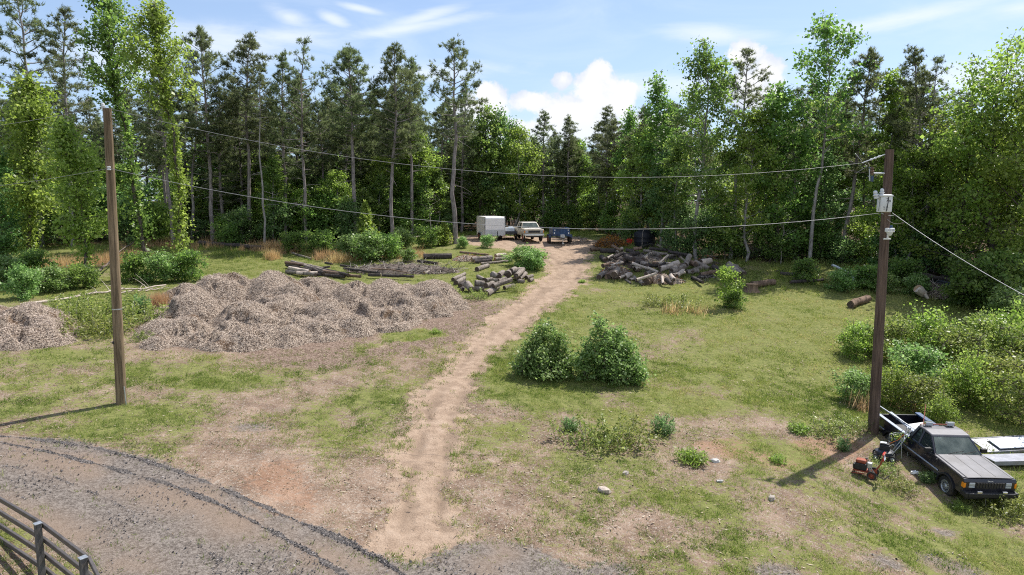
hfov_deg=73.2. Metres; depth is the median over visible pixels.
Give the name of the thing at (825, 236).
broadleaf tree
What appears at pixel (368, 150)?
pine tree
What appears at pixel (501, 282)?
log
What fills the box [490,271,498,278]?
log
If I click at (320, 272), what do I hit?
log
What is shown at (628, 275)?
log
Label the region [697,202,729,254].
broadleaf tree
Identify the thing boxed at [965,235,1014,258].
broadleaf tree
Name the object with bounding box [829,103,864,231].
pine tree
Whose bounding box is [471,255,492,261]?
log
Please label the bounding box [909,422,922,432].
sheet metal
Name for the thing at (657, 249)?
log
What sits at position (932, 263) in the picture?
broadleaf tree
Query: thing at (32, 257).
bush
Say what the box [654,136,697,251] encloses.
broadleaf tree
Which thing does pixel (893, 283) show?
bush
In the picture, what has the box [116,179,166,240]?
broadleaf tree
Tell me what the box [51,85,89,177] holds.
pine tree
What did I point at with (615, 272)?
log
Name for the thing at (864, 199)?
broadleaf tree
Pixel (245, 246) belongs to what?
log
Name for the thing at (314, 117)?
pine tree
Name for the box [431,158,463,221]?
broadleaf tree
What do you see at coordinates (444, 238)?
sapling
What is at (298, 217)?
broadleaf tree
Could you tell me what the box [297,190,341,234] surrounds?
broadleaf tree
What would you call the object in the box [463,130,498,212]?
pine tree
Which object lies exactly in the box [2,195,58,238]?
broadleaf tree
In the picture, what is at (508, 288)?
weed clump
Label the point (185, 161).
pine tree
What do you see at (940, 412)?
bush
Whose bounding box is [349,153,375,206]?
broadleaf tree
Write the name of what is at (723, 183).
broadleaf tree
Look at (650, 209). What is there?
broadleaf tree
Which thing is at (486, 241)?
bush
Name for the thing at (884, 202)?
transformer
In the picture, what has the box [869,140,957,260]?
broadleaf tree
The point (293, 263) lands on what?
log
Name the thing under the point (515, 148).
broadleaf tree
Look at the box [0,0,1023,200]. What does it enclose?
sky
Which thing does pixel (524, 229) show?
pickup truck
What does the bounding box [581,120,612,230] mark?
pine tree
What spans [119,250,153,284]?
bush
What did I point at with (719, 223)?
broadleaf tree
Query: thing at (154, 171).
pine tree
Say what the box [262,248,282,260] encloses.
dry grass clump
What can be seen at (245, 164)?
broadleaf tree
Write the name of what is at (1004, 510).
weed clump
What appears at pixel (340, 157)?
pine tree
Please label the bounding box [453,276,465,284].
log
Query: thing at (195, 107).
pine tree
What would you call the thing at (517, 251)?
bush
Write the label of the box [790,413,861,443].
weed clump
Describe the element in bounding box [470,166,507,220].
broadleaf tree
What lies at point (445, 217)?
broadleaf tree
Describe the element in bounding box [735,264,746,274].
log
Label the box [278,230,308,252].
bush
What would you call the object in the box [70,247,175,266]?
dry grass clump
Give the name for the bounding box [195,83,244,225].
pine tree
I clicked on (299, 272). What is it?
log
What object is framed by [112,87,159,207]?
pine tree
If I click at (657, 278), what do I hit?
bark mound
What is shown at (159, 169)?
pine tree
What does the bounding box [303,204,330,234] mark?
broadleaf tree
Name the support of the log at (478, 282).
on the log at (477, 288)
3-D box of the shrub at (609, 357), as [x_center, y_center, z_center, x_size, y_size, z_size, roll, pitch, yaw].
[4.332,2.740,30.917,4.036,3.559,3.001,0,7,0]
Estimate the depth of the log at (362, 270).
52.96 m
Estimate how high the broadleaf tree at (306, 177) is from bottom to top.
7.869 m
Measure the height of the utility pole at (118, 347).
10.970 m
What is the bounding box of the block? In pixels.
[710,458,719,462]
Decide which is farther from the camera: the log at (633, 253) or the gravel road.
the log at (633, 253)
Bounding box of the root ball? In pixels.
[923,275,952,299]
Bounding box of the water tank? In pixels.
[634,228,654,246]
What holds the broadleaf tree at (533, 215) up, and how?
on the ground at (254, 477)
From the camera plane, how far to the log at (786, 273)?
53.28 m
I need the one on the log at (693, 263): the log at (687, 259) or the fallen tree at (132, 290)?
the log at (687, 259)
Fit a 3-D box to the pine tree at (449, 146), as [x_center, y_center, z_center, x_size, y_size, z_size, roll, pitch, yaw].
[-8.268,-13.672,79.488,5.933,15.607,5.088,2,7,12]
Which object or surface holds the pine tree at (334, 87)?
on the ground at (254, 477)
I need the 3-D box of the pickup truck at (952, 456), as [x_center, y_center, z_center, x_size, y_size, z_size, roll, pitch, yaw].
[15.347,5.749,24.764,2.220,1.790,5.560,2,13,-2]
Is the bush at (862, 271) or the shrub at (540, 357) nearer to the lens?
the shrub at (540, 357)
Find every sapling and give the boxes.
[354,199,379,247]
[435,220,453,245]
[713,264,746,303]
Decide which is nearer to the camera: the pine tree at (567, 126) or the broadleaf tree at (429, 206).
the broadleaf tree at (429, 206)
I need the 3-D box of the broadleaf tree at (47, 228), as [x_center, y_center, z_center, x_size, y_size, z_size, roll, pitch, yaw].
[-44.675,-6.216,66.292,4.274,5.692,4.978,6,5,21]
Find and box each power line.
[0,168,107,185]
[4,107,100,124]
[105,107,858,177]
[109,168,878,228]
[892,213,1022,294]
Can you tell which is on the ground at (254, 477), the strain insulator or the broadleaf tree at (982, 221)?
the broadleaf tree at (982, 221)
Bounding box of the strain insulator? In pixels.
[862,154,884,162]
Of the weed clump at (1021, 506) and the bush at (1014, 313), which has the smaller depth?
the weed clump at (1021, 506)
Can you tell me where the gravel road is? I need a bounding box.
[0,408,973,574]
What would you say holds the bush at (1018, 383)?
on the ground at (254, 477)
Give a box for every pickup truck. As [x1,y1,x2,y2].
[513,222,543,240]
[879,414,1018,499]
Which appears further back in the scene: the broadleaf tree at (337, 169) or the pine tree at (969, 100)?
the broadleaf tree at (337, 169)
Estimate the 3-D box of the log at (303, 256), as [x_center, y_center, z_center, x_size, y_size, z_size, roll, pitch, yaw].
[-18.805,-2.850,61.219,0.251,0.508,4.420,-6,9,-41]
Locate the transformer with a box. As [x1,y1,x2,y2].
[873,188,893,211]
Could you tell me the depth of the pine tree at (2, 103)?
73.20 m
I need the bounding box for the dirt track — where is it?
[359,235,596,566]
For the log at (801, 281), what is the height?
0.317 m
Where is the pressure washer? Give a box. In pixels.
[851,452,889,480]
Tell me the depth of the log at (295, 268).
52.04 m
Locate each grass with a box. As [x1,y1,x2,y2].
[0,247,1023,470]
[22,228,1023,323]
[119,235,429,262]
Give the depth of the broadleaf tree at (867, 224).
60.12 m
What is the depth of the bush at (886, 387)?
29.54 m
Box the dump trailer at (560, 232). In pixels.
[546,227,571,243]
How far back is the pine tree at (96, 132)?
79.43 m
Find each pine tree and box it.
[0,0,85,247]
[0,77,58,184]
[0,85,54,214]
[0,99,11,163]
[15,3,101,245]
[35,81,58,175]
[48,109,91,143]
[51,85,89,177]
[77,93,102,166]
[83,114,124,202]
[87,119,114,154]
[96,92,152,218]
[102,107,133,180]
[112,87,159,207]
[128,62,196,242]
[131,105,184,228]
[132,80,194,234]
[138,145,157,201]
[139,108,169,199]
[143,130,181,189]
[164,98,217,238]
[168,100,201,232]
[171,24,242,241]
[177,101,202,227]
[190,101,215,176]
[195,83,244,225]
[204,76,258,205]
[209,118,258,210]
[210,84,258,233]
[216,30,276,241]
[222,92,268,230]
[242,104,288,221]
[244,69,277,242]
[244,92,273,207]
[252,121,287,170]
[255,49,311,236]
[261,35,325,241]
[275,79,323,177]
[279,69,323,186]
[284,117,318,168]
[290,99,345,192]
[306,113,327,173]
[310,42,386,232]
[313,95,341,173]
[320,82,375,226]
[324,104,364,176]
[334,91,384,187]
[337,96,375,163]
[359,91,383,163]
[362,39,426,233]
[368,99,411,170]
[374,82,419,168]
[378,93,420,196]
[381,54,435,237]
[387,119,429,167]
[391,104,436,203]
[416,101,461,211]
[421,34,491,243]
[429,96,468,230]
[432,121,461,169]
[441,80,481,232]
[459,135,493,207]
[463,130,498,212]
[522,109,561,228]
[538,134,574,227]
[545,129,560,192]
[551,114,587,227]
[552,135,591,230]
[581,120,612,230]
[584,104,621,232]
[590,118,625,234]
[617,104,661,229]
[649,100,699,237]
[658,102,694,182]
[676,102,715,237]
[706,46,774,258]
[744,98,792,251]
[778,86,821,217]
[796,104,832,236]
[800,82,831,182]
[821,45,899,261]
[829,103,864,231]
[830,92,864,187]
[841,104,904,251]
[881,44,962,271]
[882,85,936,237]
[892,80,949,210]
[895,54,974,271]
[933,91,984,233]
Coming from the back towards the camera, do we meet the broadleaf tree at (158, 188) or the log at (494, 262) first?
the broadleaf tree at (158, 188)
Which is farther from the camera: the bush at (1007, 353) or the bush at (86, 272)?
the bush at (86, 272)
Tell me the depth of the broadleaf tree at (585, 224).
86.36 m
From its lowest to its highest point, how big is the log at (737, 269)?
1.159 m
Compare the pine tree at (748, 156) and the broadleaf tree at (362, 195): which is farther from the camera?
the broadleaf tree at (362, 195)
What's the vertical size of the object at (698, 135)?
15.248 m
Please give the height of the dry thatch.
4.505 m
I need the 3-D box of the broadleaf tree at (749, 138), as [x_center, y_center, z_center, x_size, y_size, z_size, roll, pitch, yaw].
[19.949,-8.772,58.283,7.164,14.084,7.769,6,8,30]
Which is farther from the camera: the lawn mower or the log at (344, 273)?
the log at (344, 273)
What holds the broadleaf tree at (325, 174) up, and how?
on the ground at (254, 477)
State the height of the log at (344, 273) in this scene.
0.452 m
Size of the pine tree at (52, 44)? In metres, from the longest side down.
23.254 x 8.011 x 6.585 m
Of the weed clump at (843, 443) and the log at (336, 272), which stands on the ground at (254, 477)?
the weed clump at (843, 443)
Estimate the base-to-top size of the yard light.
0.530 m
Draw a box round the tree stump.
[743,283,759,292]
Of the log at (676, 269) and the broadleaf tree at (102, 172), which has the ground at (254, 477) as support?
the broadleaf tree at (102, 172)
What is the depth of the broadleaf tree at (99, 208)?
71.09 m
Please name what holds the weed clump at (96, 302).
on the ground at (254, 477)
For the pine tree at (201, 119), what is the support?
on the ground at (254, 477)
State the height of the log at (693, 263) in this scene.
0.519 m
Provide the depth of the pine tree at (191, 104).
91.06 m
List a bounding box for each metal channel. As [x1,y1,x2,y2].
[891,412,920,436]
[915,412,938,425]
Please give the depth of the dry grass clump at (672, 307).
42.96 m
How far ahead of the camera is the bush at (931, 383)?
28.92 m
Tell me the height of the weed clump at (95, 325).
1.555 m
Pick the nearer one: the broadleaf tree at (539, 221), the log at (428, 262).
the log at (428, 262)
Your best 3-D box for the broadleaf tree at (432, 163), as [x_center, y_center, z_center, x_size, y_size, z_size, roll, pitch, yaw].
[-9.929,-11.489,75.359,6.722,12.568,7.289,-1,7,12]
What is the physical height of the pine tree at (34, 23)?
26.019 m
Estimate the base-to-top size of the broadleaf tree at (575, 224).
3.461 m
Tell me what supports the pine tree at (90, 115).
on the ground at (254, 477)
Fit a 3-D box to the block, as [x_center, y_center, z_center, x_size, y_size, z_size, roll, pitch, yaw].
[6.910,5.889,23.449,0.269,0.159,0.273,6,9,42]
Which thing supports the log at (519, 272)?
on the log
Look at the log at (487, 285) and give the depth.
46.92 m
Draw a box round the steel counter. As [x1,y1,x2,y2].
[971,435,1023,453]
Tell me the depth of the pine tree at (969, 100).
58.86 m
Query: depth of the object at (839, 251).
57.18 m
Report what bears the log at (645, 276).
on the log at (648, 281)
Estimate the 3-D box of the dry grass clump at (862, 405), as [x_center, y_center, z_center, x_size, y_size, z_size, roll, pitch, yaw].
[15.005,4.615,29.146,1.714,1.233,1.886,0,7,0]
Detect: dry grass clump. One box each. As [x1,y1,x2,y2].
[30,251,106,269]
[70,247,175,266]
[140,289,173,309]
[252,238,282,252]
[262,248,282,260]
[320,250,356,263]
[660,299,685,314]
[677,299,716,316]
[843,384,868,412]
[885,389,919,412]
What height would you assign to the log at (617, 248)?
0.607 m
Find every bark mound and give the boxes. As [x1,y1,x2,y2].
[451,253,478,261]
[600,264,632,274]
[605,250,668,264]
[642,272,687,284]
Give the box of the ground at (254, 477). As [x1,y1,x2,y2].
[0,201,1023,574]
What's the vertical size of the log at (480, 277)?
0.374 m
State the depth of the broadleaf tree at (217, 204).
73.20 m
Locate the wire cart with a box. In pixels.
[889,430,910,457]
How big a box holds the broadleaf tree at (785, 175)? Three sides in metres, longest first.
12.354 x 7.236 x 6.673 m
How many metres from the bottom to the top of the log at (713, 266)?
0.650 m
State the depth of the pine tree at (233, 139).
73.21 m
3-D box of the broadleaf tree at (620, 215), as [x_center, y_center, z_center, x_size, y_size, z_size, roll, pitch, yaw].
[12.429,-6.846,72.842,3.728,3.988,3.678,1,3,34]
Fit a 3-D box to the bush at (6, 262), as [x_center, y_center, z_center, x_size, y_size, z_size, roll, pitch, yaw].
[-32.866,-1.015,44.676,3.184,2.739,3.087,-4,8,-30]
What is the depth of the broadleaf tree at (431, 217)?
76.16 m
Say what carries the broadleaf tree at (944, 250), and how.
on the ground at (254, 477)
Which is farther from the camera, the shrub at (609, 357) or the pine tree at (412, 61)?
the pine tree at (412, 61)
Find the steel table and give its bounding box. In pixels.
[982,453,1023,465]
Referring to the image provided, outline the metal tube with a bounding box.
[880,406,921,434]
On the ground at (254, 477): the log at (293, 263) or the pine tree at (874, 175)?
the pine tree at (874, 175)
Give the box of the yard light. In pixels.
[883,225,894,239]
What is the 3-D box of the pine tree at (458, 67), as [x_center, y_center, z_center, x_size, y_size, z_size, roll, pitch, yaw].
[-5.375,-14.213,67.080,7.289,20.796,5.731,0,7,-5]
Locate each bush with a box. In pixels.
[0,229,21,256]
[0,251,27,287]
[0,259,43,300]
[12,247,60,278]
[33,262,72,292]
[55,261,103,290]
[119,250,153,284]
[136,246,181,282]
[169,248,210,282]
[207,220,244,242]
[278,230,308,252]
[300,228,341,253]
[330,229,366,255]
[345,225,396,262]
[368,231,404,259]
[388,223,417,249]
[399,247,417,261]
[413,223,443,248]
[454,236,469,247]
[480,234,497,247]
[500,242,550,266]
[517,248,545,270]
[721,291,749,310]
[790,256,821,284]
[821,264,859,291]
[823,366,882,404]
[830,315,872,361]
[846,322,873,342]
[849,263,877,291]
[858,308,937,360]
[866,358,927,408]
[869,271,901,293]
[883,338,956,395]
[887,255,928,286]
[890,368,958,412]
[897,299,973,367]
[898,270,933,295]
[915,319,1010,373]
[919,387,964,424]
[931,338,1003,411]
[934,245,1023,310]
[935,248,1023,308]
[945,348,1023,413]
[950,306,1023,375]
[976,363,1023,426]
[978,297,1023,357]
[979,283,1023,327]
[988,325,1023,372]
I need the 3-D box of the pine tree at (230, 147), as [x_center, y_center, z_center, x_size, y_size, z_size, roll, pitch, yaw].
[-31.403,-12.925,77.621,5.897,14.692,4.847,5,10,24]
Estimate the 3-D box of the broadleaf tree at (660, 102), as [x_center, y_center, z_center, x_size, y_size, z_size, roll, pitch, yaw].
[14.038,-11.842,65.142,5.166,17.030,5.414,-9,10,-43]
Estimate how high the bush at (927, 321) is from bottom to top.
4.093 m
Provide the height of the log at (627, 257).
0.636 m
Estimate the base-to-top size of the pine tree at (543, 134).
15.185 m
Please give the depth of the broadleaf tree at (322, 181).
71.42 m
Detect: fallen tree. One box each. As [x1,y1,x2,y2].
[35,278,172,302]
[97,241,133,271]
[121,275,162,293]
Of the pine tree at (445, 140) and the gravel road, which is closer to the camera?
the gravel road
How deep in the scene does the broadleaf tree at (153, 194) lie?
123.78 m
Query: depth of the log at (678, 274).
52.02 m
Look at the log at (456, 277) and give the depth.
51.07 m
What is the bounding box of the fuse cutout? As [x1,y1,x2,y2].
[868,167,884,181]
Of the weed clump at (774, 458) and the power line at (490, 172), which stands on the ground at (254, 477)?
the weed clump at (774, 458)
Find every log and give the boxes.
[197,241,263,249]
[284,261,306,265]
[285,264,324,274]
[285,270,316,276]
[288,266,310,271]
[290,251,311,259]
[290,260,327,268]
[296,271,317,274]
[303,264,324,270]
[303,273,345,277]
[314,266,348,275]
[322,270,361,277]
[343,267,381,273]
[368,273,413,277]
[417,260,438,264]
[423,253,451,258]
[451,272,465,280]
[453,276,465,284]
[459,251,488,255]
[463,280,473,291]
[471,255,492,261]
[474,258,491,263]
[474,280,484,285]
[474,286,483,290]
[475,264,489,270]
[476,275,484,280]
[480,260,507,264]
[483,281,494,287]
[483,286,499,296]
[484,277,493,282]
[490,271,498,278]
[491,277,512,287]
[494,253,506,256]
[494,256,508,260]
[497,270,504,277]
[503,284,514,289]
[504,267,516,277]
[510,267,524,273]
[513,269,524,277]
[516,271,527,279]
[524,274,533,279]
[589,247,600,251]
[596,271,606,278]
[599,255,606,261]
[600,248,615,252]
[601,262,614,267]
[605,270,613,279]
[609,261,623,265]
[611,244,622,251]
[611,267,620,277]
[623,254,635,261]
[623,272,632,279]
[629,251,639,255]
[636,272,656,280]
[643,276,653,284]
[646,263,657,267]
[647,267,658,272]
[649,247,668,250]
[652,251,667,254]
[659,260,679,271]
[664,277,672,285]
[668,250,687,255]
[668,273,675,281]
[669,263,686,273]
[675,269,684,277]
[683,254,691,266]
[685,269,699,274]
[689,260,697,266]
[691,276,703,283]
[694,260,710,270]
[696,275,713,277]
[699,258,712,263]
[699,270,717,274]
[711,264,720,271]
[726,261,742,275]
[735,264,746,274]
[750,279,775,286]
[780,272,810,276]
[789,278,823,283]
[847,295,871,308]
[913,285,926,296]
[922,273,949,280]
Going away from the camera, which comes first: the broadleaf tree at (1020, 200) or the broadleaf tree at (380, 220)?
the broadleaf tree at (1020, 200)
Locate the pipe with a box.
[923,277,949,283]
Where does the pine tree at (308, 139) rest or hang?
on the ground at (254, 477)
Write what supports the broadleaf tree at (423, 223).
on the ground at (254, 477)
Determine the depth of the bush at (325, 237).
61.98 m
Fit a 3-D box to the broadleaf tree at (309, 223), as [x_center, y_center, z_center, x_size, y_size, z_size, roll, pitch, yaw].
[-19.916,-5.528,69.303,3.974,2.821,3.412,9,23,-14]
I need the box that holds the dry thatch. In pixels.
[0,294,1023,574]
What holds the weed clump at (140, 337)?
on the ground at (254, 477)
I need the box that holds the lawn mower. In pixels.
[872,426,911,462]
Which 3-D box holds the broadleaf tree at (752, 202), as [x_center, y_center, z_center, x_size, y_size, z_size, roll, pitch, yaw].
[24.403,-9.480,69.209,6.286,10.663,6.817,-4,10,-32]
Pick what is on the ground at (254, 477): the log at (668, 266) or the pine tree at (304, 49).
the pine tree at (304, 49)
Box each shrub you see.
[506,317,579,385]
[566,309,655,387]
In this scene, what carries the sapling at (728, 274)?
on the ground at (254, 477)
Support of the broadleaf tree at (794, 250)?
on the ground at (254, 477)
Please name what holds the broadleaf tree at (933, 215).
on the ground at (254, 477)
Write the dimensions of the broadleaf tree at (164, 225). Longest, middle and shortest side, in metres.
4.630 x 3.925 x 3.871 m
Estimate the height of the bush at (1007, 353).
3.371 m
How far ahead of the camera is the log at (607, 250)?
63.10 m
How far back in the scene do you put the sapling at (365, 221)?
65.43 m
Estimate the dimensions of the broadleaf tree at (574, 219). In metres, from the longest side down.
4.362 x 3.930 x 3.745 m
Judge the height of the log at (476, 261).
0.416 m
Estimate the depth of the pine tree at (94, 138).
86.73 m
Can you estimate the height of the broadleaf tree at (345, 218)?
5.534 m
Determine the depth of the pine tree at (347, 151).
73.40 m
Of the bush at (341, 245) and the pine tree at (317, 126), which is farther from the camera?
the pine tree at (317, 126)
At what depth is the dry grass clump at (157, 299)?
39.47 m
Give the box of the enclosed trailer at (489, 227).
[476,216,504,240]
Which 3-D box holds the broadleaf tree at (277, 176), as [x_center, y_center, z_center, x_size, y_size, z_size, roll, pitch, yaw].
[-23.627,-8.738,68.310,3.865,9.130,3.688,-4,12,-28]
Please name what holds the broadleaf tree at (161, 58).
on the ground at (254, 477)
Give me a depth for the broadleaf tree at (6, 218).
68.04 m
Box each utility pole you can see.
[100,103,126,404]
[867,149,893,435]
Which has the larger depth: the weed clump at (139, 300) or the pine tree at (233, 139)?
the pine tree at (233, 139)
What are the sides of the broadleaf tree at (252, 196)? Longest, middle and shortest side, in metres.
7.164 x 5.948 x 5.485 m
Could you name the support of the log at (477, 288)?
on the ground at (254, 477)
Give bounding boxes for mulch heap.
[0,301,80,351]
[131,269,469,352]
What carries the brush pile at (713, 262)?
on the ground at (254, 477)
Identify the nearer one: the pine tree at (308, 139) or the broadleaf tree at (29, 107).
the broadleaf tree at (29, 107)
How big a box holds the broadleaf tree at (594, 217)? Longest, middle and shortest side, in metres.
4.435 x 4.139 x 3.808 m
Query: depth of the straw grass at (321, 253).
64.27 m
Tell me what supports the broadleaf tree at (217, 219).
on the ground at (254, 477)
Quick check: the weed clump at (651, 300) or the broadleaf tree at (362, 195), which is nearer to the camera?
the weed clump at (651, 300)
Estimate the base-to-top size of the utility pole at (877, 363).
10.920 m
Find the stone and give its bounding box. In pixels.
[768,494,774,500]
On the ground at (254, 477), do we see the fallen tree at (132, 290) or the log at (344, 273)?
the fallen tree at (132, 290)
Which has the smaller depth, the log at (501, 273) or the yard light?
the yard light
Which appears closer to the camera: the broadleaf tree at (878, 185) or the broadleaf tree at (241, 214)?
the broadleaf tree at (878, 185)
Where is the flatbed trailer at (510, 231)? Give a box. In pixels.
[498,227,520,237]
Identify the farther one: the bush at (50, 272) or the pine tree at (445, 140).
the pine tree at (445, 140)
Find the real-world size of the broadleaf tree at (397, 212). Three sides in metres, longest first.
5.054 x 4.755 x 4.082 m
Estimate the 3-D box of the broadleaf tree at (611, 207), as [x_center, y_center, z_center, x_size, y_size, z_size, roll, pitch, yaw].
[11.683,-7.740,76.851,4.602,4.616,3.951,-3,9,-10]
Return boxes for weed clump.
[45,288,131,319]
[48,293,101,308]
[50,296,111,325]
[59,305,141,339]
[60,319,84,336]
[88,295,168,326]
[100,289,146,306]
[127,294,152,312]
[127,329,154,342]
[429,328,442,334]
[458,287,487,300]
[503,283,526,292]
[548,412,630,457]
[561,416,578,432]
[589,408,668,452]
[636,291,672,306]
[649,414,675,436]
[662,292,702,310]
[674,446,712,467]
[766,452,787,464]
[785,421,811,435]
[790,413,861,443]
[829,412,874,433]
[835,436,851,451]
[868,453,901,476]
[876,474,921,496]
[917,470,936,484]
[948,499,972,514]
[955,491,1023,521]
[981,478,1023,516]
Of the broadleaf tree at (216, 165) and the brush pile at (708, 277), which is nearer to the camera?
the brush pile at (708, 277)
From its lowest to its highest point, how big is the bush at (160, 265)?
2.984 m
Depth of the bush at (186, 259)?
48.40 m
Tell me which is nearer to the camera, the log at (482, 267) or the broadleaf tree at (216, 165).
the log at (482, 267)
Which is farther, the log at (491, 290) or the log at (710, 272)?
the log at (710, 272)
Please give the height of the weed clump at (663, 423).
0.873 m
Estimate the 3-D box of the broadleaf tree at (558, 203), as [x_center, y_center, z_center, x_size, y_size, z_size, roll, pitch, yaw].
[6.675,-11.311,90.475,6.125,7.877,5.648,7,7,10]
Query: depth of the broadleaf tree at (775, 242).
57.88 m
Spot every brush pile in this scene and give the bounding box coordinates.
[339,255,467,274]
[563,236,589,243]
[590,232,630,247]
[691,251,724,267]
[699,274,717,280]
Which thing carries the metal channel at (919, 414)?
on the pickup truck at (952, 456)
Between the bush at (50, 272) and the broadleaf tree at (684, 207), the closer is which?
the bush at (50, 272)
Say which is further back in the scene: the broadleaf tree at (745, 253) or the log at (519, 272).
the broadleaf tree at (745, 253)
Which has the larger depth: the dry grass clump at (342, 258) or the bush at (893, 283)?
the dry grass clump at (342, 258)
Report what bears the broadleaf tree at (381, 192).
on the ground at (254, 477)
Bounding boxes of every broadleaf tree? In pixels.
[0,64,70,255]
[0,146,39,258]
[0,205,21,238]
[1,165,27,223]
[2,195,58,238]
[3,221,24,242]
[17,204,76,246]
[34,109,131,280]
[39,159,94,243]
[54,182,93,239]
[63,0,170,260]
[75,146,119,216]
[84,181,122,239]
[84,194,124,232]
[102,163,150,232]
[102,205,148,245]
[110,0,203,274]
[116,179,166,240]
[140,154,180,201]
[143,199,176,241]
[145,169,189,228]
[145,200,175,243]
[170,178,206,231]
[179,145,223,228]
[181,216,209,240]
[187,177,220,228]
[195,134,240,220]
[195,177,238,229]
[207,213,236,238]
[213,204,261,243]
[225,209,256,237]
[227,165,246,208]
[233,151,270,229]
[235,160,270,228]
[242,178,290,224]
[251,148,299,225]
[251,201,281,237]
[253,153,290,241]
[255,197,295,241]
[275,219,299,235]
[280,188,321,232]
[282,167,319,229]
[287,168,314,218]
[291,205,317,237]
[293,218,322,241]
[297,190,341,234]
[301,183,318,217]
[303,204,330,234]
[309,178,339,232]
[310,149,341,198]
[312,154,350,197]
[312,166,357,234]
[330,196,361,239]
[339,178,370,218]
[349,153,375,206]
[350,194,388,232]
[352,187,378,220]
[363,151,404,234]
[366,172,395,233]
[375,192,406,233]
[376,173,401,231]
[385,195,430,235]
[385,201,426,233]
[387,156,427,205]
[394,124,449,225]
[395,169,435,229]
[414,159,443,210]
[417,188,439,234]
[421,213,451,234]
[425,185,456,223]
[426,166,450,231]
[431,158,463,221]
[433,139,449,153]
[433,204,458,232]
[446,169,484,228]
[447,161,477,228]
[457,103,512,221]
[460,185,477,229]
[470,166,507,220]
[474,102,530,226]
[491,120,549,225]
[507,165,532,225]
[510,136,554,221]
[517,155,544,223]
[526,143,554,215]
[536,201,561,229]
[537,195,567,228]
[545,174,577,225]
[550,138,597,230]
[558,202,587,229]
[561,214,586,229]
[570,168,597,226]
[576,204,596,230]
[579,156,628,227]
[581,201,604,230]
[586,161,611,217]
[595,144,639,234]
[596,199,625,235]
[596,214,618,232]
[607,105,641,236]
[607,124,670,231]
[613,195,656,239]
[614,208,644,237]
[621,172,656,228]
[635,69,684,247]
[640,183,672,244]
[642,182,685,231]
[643,139,700,247]
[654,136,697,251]
[655,197,717,256]
[659,36,752,258]
[663,205,704,252]
[671,208,725,258]
[689,135,731,213]
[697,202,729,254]
[699,99,790,261]
[704,155,733,210]
[704,201,751,260]
[718,219,761,258]
[725,148,787,240]
[728,142,756,226]
[740,79,831,261]
[740,147,787,233]
[745,229,785,257]
[749,209,809,261]
[755,128,821,231]
[765,217,816,258]
[775,206,799,263]
[778,206,838,254]
[782,7,883,257]
[790,98,867,238]
[793,221,841,258]
[798,143,862,257]
[816,151,869,232]
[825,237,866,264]
[836,220,879,263]
[838,225,869,256]
[840,131,890,221]
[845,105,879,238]
[849,203,891,256]
[850,67,924,258]
[854,140,904,224]
[861,232,904,266]
[867,219,917,259]
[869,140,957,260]
[888,222,952,272]
[897,107,1023,266]
[904,207,965,270]
[911,163,979,265]
[913,27,1023,254]
[934,244,979,275]
[950,141,1021,260]
[957,69,1023,257]
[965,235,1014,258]
[971,138,1023,246]
[1004,162,1023,224]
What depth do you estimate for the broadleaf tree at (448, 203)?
79.26 m
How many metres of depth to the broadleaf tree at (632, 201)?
75.30 m
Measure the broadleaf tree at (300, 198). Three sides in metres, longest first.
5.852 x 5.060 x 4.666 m
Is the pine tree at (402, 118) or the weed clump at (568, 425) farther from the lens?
the pine tree at (402, 118)
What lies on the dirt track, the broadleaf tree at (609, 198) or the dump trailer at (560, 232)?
the dump trailer at (560, 232)
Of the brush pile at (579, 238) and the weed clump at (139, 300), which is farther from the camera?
the brush pile at (579, 238)
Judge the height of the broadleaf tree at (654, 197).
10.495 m
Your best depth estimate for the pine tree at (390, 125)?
79.05 m
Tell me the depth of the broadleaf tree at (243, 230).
69.43 m
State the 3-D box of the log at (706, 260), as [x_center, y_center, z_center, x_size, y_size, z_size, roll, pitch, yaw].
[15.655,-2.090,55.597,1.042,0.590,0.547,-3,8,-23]
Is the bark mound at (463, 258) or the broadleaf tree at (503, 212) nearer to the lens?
the bark mound at (463, 258)
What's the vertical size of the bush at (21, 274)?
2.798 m
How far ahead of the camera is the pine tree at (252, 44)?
67.53 m
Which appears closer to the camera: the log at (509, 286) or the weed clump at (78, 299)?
the weed clump at (78, 299)
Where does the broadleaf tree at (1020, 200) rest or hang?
on the ground at (254, 477)
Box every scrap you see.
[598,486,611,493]
[910,470,918,474]
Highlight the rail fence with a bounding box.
[0,496,99,574]
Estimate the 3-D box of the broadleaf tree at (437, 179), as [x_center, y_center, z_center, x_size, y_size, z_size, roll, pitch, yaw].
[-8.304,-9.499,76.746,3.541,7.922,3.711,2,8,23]
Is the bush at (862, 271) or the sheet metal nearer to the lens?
the sheet metal
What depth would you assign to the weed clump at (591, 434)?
24.26 m
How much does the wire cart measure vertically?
0.953 m

